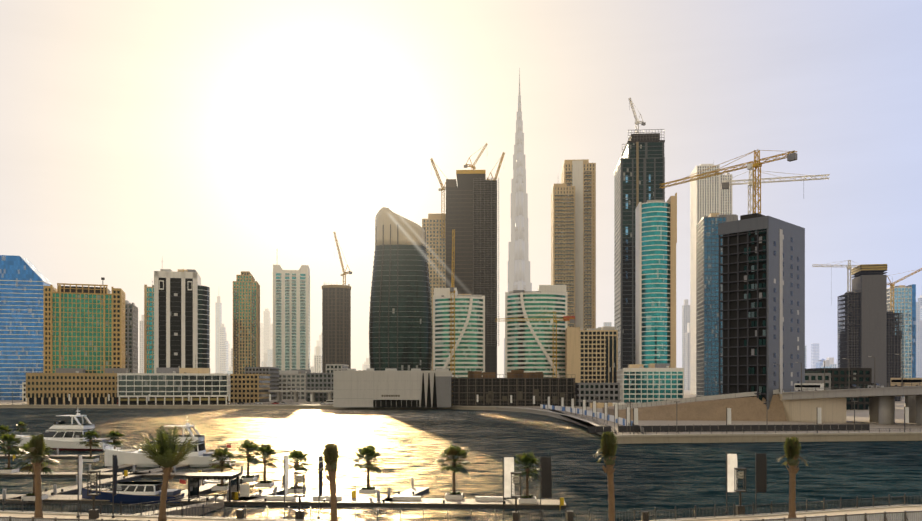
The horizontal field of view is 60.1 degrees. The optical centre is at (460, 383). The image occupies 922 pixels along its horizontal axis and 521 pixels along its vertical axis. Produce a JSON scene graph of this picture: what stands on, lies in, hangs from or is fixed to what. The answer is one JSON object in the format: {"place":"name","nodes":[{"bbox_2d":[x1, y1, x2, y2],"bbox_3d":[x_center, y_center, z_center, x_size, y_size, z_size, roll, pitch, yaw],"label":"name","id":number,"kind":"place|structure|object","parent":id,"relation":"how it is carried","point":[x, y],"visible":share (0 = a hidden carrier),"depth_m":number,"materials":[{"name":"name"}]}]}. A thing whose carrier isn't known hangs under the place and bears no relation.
{"place":"outdoors","nodes":[
{"label":"outdoors","id":0,"kind":"place"},
{"bbox_2d":[0,408,921,520],"bbox_3d":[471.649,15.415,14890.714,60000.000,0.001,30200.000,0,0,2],"label":"water","id":1,"kind":"structure","parent":0,"point":[414,443],"depth_m":156.03,"materials":[{"name":"liquid"}]},
{"bbox_2d":[13,407,126,450],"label":"yacht","id":2,"kind":"object","parent":1,"relation":"on","point":[61,435],"visible":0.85,"depth_m":182.58,"materials":[{"name":"white plastic"}]},
{"bbox_2d":[82,479,201,503],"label":"boat","id":3,"kind":"object","parent":1,"relation":"on","point":[134,492],"visible":0.58,"depth_m":101.71,"materials":[{"name":"blue plastic"}]},
{"bbox_2d":[104,416,244,466],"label":"yacht","id":4,"kind":"object","parent":1,"relation":"on","point":[199,456],"visible":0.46,"depth_m":147.05,"materials":[{"name":"white plastic"}]},
{"bbox_2d":[203,478,242,485],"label":"rib tender","id":5,"kind":"object","parent":1,"relation":"on","point":[218,481],"visible":0.46,"depth_m":119.97,"materials":[{"name":"white plastic"}]},
{"bbox_2d":[0,421,565,515],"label":"marina pontoons","id":6,"kind":"object","parent":1,"relation":"in","point":[409,497],"visible":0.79,"depth_m":103.42,"materials":[{"name":"black metal"}]},
{"bbox_2d":[0,390,921,520],"bbox_3d":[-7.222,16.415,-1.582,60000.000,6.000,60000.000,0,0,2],"label":"ground","id":7,"kind":"structure","parent":0,"point":[862,416],"depth_m":244.34,"materials":[{"name":"beige concrete"}]},
{"bbox_2d":[0,255,52,399],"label":"blue tower","id":8,"kind":"structure","parent":7,"relation":"on","point":[23,281],"depth_m":650.68,"materials":[{"name":"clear glass"}]},
{"bbox_2d":[22,434,53,517],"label":"date palm","id":9,"kind":"object","parent":7,"relation":"on","point":[37,447],"visible":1,"depth_m":79.54,"materials":[{"name":"brown plant"}]},
{"bbox_2d":[26,366,127,404],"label":"building","id":10,"kind":"structure","parent":7,"relation":"on","point":[78,385],"depth_m":510.80,"materials":[{"name":"beige concrete"}]},
{"bbox_2d":[43,277,124,372],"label":"building","id":11,"kind":"structure","parent":7,"relation":"on","point":[84,327],"depth_m":552.50,"materials":[{"name":"green glass"}]},
{"bbox_2d":[125,300,137,372],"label":"grey slab","id":12,"kind":"structure","parent":7,"relation":"on","point":[131,337],"depth_m":648.15,"materials":[{"name":"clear glass"}]},
{"bbox_2d":[144,285,153,372],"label":"building","id":13,"kind":"structure","parent":7,"relation":"on","point":[148,329],"depth_m":584.93,"materials":[{"name":"teal glass"}]},
{"bbox_2d":[132,425,200,520],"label":"date palm","id":14,"kind":"object","parent":7,"relation":"on","point":[166,458],"visible":1,"depth_m":78.08,"materials":[{"name":"green plant"}]},
{"bbox_2d":[117,358,230,405],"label":"building","id":15,"kind":"structure","parent":7,"relation":"on","point":[168,386],"depth_m":505.47,"materials":[{"name":"white concrete"}]},
{"bbox_2d":[154,269,209,372],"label":"tower","id":16,"kind":"structure","parent":7,"relation":"on","point":[181,318],"depth_m":565.54,"materials":[{"name":"black glass"}]},
{"bbox_2d":[233,271,259,373],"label":"slim tower","id":17,"kind":"structure","parent":7,"relation":"on","point":[246,319],"depth_m":765.03,"materials":[{"name":"beige glass"}]},
{"bbox_2d":[273,265,309,370],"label":"white tower","id":18,"kind":"structure","parent":7,"relation":"on","point":[291,319],"depth_m":773.50,"materials":[{"name":"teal concrete"}]},
{"bbox_2d":[279,360,310,398],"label":"white podium","id":19,"kind":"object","parent":7,"relation":"on","point":[293,379],"visible":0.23,"depth_m":693.12,"materials":[{"name":"grey concrete"}]},
{"bbox_2d":[317,443,347,520],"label":"date palm","id":20,"kind":"object","parent":7,"relation":"on","point":[330,452],"visible":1,"depth_m":74.36,"materials":[{"name":"brown plant"}]},
{"bbox_2d":[322,232,351,372],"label":"building","id":21,"kind":"structure","parent":7,"relation":"on","point":[336,324],"depth_m":785.82,"materials":[{"name":"concrete"}]},
{"bbox_2d":[333,368,451,406],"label":"pavilion","id":22,"kind":"object","parent":7,"relation":"on","point":[369,387],"visible":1,"depth_m":469.70,"materials":[{"name":"white concrete"}]},
{"bbox_2d":[369,207,432,370],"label":"skyscraper","id":23,"kind":"structure","parent":7,"relation":"on","point":[400,327],"depth_m":540.18,"materials":[{"name":"black glass"}]},
{"bbox_2d":[77,453,766,520],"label":"banners and lanterns","id":24,"kind":"object","parent":7,"relation":"on","point":[510,479],"visible":1,"depth_m":79.11,"materials":[{"name":"white fabric"}]},
{"bbox_2d":[422,214,445,370],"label":"beige tower","id":25,"kind":"structure","parent":7,"relation":"on","point":[436,248],"depth_m":738.80,"materials":[{"name":"beige concrete"}]},
{"bbox_2d":[22,364,871,409],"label":"low-rise buildings","id":26,"kind":"structure","parent":7,"relation":"on","point":[261,383],"depth_m":562.85,"materials":[{"name":"beige concrete"}]},
{"bbox_2d":[433,288,484,377],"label":"high-rise building","id":27,"kind":"structure","parent":7,"relation":"on","point":[469,332],"depth_m":636.54,"materials":[{"name":"green glass"}]},
{"bbox_2d":[0,391,921,436],"bbox_3d":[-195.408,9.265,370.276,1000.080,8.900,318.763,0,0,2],"label":"promenade","id":28,"kind":"structure","parent":7,"relation":"on","point":[630,426],"depth_m":224.21,"materials":[{"name":"beige concrete"}]},
{"bbox_2d":[0,493,921,520],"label":"promenade railing","id":29,"kind":"object","parent":7,"relation":"on","point":[714,517],"visible":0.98,"depth_m":79.84,"materials":[{"name":"black metal"}]},
{"bbox_2d":[0,511,921,520],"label":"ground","id":30,"kind":"structure","parent":7,"relation":"on","point":[903,516],"depth_m":66.74,"materials":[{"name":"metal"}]},
{"bbox_2d":[430,143,504,377],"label":"skyscraper","id":31,"kind":"structure","parent":7,"relation":"on","point":[471,208],"depth_m":718.94,"materials":[{"name":"concrete"}]},
{"bbox_2d":[504,68,531,377],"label":"skyscraper","id":32,"kind":"structure","parent":7,"relation":"on","point":[518,264],"depth_m":1645.88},
{"bbox_2d":[505,285,566,377],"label":"high-rise building","id":33,"kind":"structure","parent":7,"relation":"on","point":[529,345],"depth_m":632.66,"materials":[{"name":"green glass"}]},
{"bbox_2d":[449,229,634,407],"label":"construction site","id":34,"kind":"object","parent":7,"relation":"on","point":[488,388],"visible":0.94,"depth_m":478.44,"materials":[{"name":"concrete"}]},
{"bbox_2d":[551,183,574,326],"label":"twin tower","id":35,"kind":"structure","parent":7,"relation":"on","point":[562,233],"depth_m":754.67,"materials":[{"name":"beige concrete"}]},
{"bbox_2d":[561,159,595,329],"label":"twin tower","id":36,"kind":"structure","parent":7,"relation":"on","point":[580,175],"depth_m":764.03,"materials":[{"name":"beige concrete"}]},
{"bbox_2d":[565,327,617,382],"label":"building","id":37,"kind":"structure","parent":7,"relation":"on","point":[591,356],"depth_m":615.07,"materials":[{"name":"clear glass"}]},
{"bbox_2d":[593,431,616,520],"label":"date palm","id":38,"kind":"object","parent":7,"relation":"on","point":[608,449],"visible":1,"depth_m":73.20,"materials":[{"name":"brown plant"}]},
{"bbox_2d":[614,97,664,369],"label":"skyscraper","id":39,"kind":"structure","parent":7,"relation":"on","point":[639,173],"depth_m":694.38,"materials":[{"name":"black glass"}]},
{"bbox_2d":[617,362,683,402],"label":"low-rise building","id":40,"kind":"structure","parent":7,"relation":"on","point":[652,382],"depth_m":554.29,"materials":[{"name":"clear glass"}]},
{"bbox_2d":[635,193,676,367],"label":"teal tower","id":41,"kind":"structure","parent":7,"relation":"on","point":[655,273],"depth_m":595.70,"materials":[{"name":"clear glass"}]},
{"bbox_2d":[690,160,719,393],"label":"white tower","id":42,"kind":"structure","parent":7,"relation":"on","point":[704,196],"depth_m":1045.98,"materials":[{"name":"grey concrete"}]},
{"bbox_2d":[696,213,737,396],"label":"blue tower","id":43,"kind":"structure","parent":7,"relation":"on","point":[707,309],"depth_m":692.48,"materials":[{"name":"blue glass"}]},
{"bbox_2d":[720,173,731,214],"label":"white tower","id":44,"kind":"structure","parent":7,"relation":"on","point":[726,201],"depth_m":1047.03,"materials":[{"name":"grey concrete"}]},
{"bbox_2d":[659,149,829,409],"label":"unfinished block","id":45,"kind":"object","parent":7,"relation":"on","point":[763,292],"visible":0.96,"depth_m":296.78,"materials":[{"name":"concrete"}]},
{"bbox_2d":[602,354,921,424],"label":"bridge","id":46,"kind":"structure","parent":7,"relation":"on","point":[805,402],"depth_m":284.14,"materials":[{"name":"concrete"}]},
{"bbox_2d":[776,436,807,517],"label":"date palm","id":47,"kind":"object","parent":7,"relation":"on","point":[792,450],"visible":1,"depth_m":77.56,"materials":[{"name":"brown plant"}]},
{"bbox_2d":[812,260,921,400],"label":"tower","id":48,"kind":"structure","parent":7,"relation":"on","point":[870,324],"depth_m":609.27,"materials":[{"name":"concrete"}]},
{"bbox_2d":[887,284,915,396],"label":"blue tower","id":49,"kind":"structure","parent":7,"relation":"on","point":[904,298],"depth_m":783.71,"materials":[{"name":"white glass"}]},
{"bbox_2d":[0,0,921,377],"label":"sky","id":50,"kind":"structure","parent":0,"point":[219,140],"materials":[{"name":"white"}]},
{"bbox_2d":[139,295,921,389],"bbox_3d":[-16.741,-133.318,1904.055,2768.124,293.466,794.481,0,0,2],"label":"skyline","id":51,"kind":"structure","parent":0,"point":[223,359],"depth_m":1723.57,"materials":[{"name":"grey glass"}]}
]}

